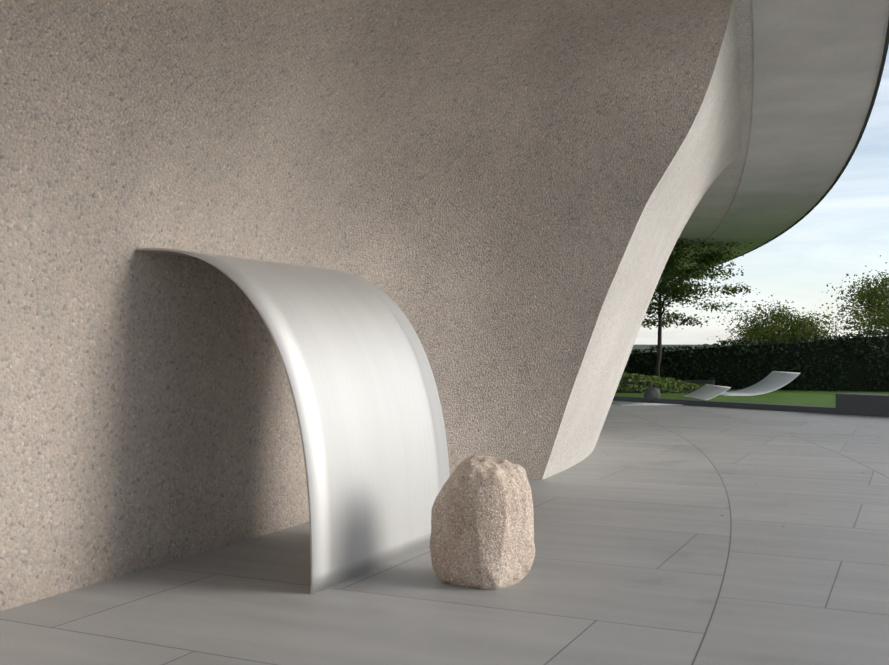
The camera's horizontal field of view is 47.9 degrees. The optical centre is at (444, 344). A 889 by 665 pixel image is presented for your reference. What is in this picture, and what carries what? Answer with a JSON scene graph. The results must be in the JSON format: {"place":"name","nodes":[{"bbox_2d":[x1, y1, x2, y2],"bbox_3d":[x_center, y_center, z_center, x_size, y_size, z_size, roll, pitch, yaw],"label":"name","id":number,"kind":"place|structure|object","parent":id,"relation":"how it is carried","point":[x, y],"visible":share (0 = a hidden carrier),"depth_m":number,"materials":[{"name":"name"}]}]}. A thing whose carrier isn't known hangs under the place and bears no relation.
{"place":"outdoors","nodes":[
{"label":"outdoors","id":0,"kind":"place"},
{"bbox_2d":[0,403,888,664],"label":"plaza paving","id":1,"kind":"structure","parent":0,"point":[646,553],"depth_m":5.80,"materials":[{"name":"stone"}]},
{"bbox_2d":[136,248,449,593],"bbox_3d":[-0.929,0.408,6.720,1.288,1.995,1.840,0,0,25],"label":"curved metal panel","id":2,"kind":"object","parent":1,"relation":"on","point":[359,374],"visible":1,"depth_m":6.33,"materials":[{"name":"silver metal"}]},
{"bbox_2d":[0,0,741,610],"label":"pier","id":3,"kind":"structure","parent":1,"relation":"on","point":[496,200],"depth_m":7.08,"materials":[{"name":"beige concrete"}]},
{"bbox_2d":[660,0,888,279],"bbox_3d":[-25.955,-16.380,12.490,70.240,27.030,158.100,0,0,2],"label":"drum ring beam","id":4,"kind":"structure","parent":3,"relation":"on","point":[817,63],"depth_m":12.01,"materials":[{"name":"grey concrete"}]},
{"bbox_2d":[661,20,888,280],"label":"roof edge","id":5,"kind":"object","parent":4,"relation":"attached to","point":[885,50],"visible":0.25,"depth_m":13.36,"materials":[{"name":"black metal"}]},
{"bbox_2d":[430,454,534,589],"bbox_3d":[0.235,1.042,5.937,0.508,0.750,0.507,0,0,44],"label":"boulder","id":6,"kind":"object","parent":1,"relation":"on","point":[482,525],"visible":0.96,"depth_m":5.75,"materials":[{"name":"stone"}]},
{"bbox_2d":[612,384,730,404],"bbox_3d":[5.271,1.198,23.858,2.562,0.410,1.800,0,0,-3],"label":"steel ground plate","id":7,"kind":"object","parent":1,"relation":"on","point":[707,392],"visible":0.58,"depth_m":23.68,"materials":[{"name":"silver metal"}]},
{"bbox_2d":[644,387,659,402],"bbox_3d":[4.929,1.210,23.765,0.396,0.370,0.396,0,0,2],"label":"dark boulder","id":8,"kind":"object","parent":7,"relation":"on","point":[651,394],"visible":0.79,"depth_m":23.62,"materials":[{"name":"grey stone"}]},
{"bbox_2d":[613,396,834,413],"bbox_3d":[4.183,1.370,24.780,0.300,0.170,79.994,0,0,-39],"label":"granite kerb","id":9,"kind":"object","parent":1,"relation":"on","point":[777,407],"visible":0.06,"depth_m":21.91,"materials":[{"name":"grey stone"}]},
{"bbox_2d":[835,393,888,416],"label":"granite wall","id":10,"kind":"structure","parent":1,"relation":"on","point":[860,404],"depth_m":19.64,"materials":[{"name":"grey stone"}]},
{"bbox_2d":[630,345,731,353],"bbox_3d":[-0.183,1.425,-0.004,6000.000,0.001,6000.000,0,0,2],"label":"ground","id":11,"kind":"structure","parent":0,"point":[641,347],"depth_m":583.55,"materials":[{"name":"green"}]},
{"bbox_2d":[668,0,753,267],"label":"drum soffit","id":12,"kind":"structure","parent":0,"point":[708,213],"depth_m":16.88,"materials":[{"name":"grey concrete"}]},
{"bbox_2d":[614,389,888,406],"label":"lawn","id":13,"kind":"structure","parent":0,"point":[808,398],"depth_m":24.12,"materials":[{"name":"green plant"}]},
{"bbox_2d":[616,377,697,392],"bbox_3d":[4.221,1.105,27.982,6.596,0.420,3.098,0,0,24],"label":"planting mound","id":14,"kind":"object","parent":13,"relation":"on","point":[620,390],"visible":0.1,"depth_m":26.54,"materials":[{"name":"plant"}]},
{"bbox_2d":[616,372,703,392],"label":"ground cover leaves","id":15,"kind":"object","parent":14,"relation":"on","point":[656,380],"visible":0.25,"depth_m":26.69,"materials":[{"name":"green plant"}]},
{"bbox_2d":[682,380,714,384],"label":"granite block","id":16,"kind":"structure","parent":13,"relation":"on","point":[704,382],"depth_m":28.26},
{"bbox_2d":[640,238,759,375],"bbox_3d":[6.433,-1.148,28.759,5.002,4.412,4.546,0,0,-22],"label":"tree","id":17,"kind":"object","parent":13,"relation":"on","point":[669,288],"visible":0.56,"depth_m":28.47,"materials":[{"name":"green plant"}]},
{"bbox_2d":[623,329,888,391],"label":"hedge","id":18,"kind":"object","parent":13,"relation":"on","point":[849,375],"depth_m":27.97,"materials":[{"name":"green plant"}]},
{"bbox_2d":[720,371,799,395],"bbox_3d":[7.849,1.001,25.758,1.944,0.568,1.800,0,0,-3],"label":"steel lawn plate","id":19,"kind":"object","parent":13,"relation":"on","point":[773,381],"visible":1,"depth_m":25.68,"materials":[{"name":"silver metal"}]},
{"bbox_2d":[707,294,843,345],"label":"maple tree","id":20,"kind":"object","parent":13,"relation":"on","point":[758,331],"visible":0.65,"depth_m":53.90,"materials":[{"name":"green plant"}]},
{"bbox_2d":[819,255,888,337],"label":"tree","id":21,"kind":"object","parent":13,"relation":"on","point":[875,298],"visible":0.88,"depth_m":49.65,"materials":[{"name":"green plant"}]},
{"bbox_2d":[634,46,888,344],"label":"sky","id":22,"kind":"structure","parent":0,"point":[847,232],"materials":[{"name":"white"}]}
]}

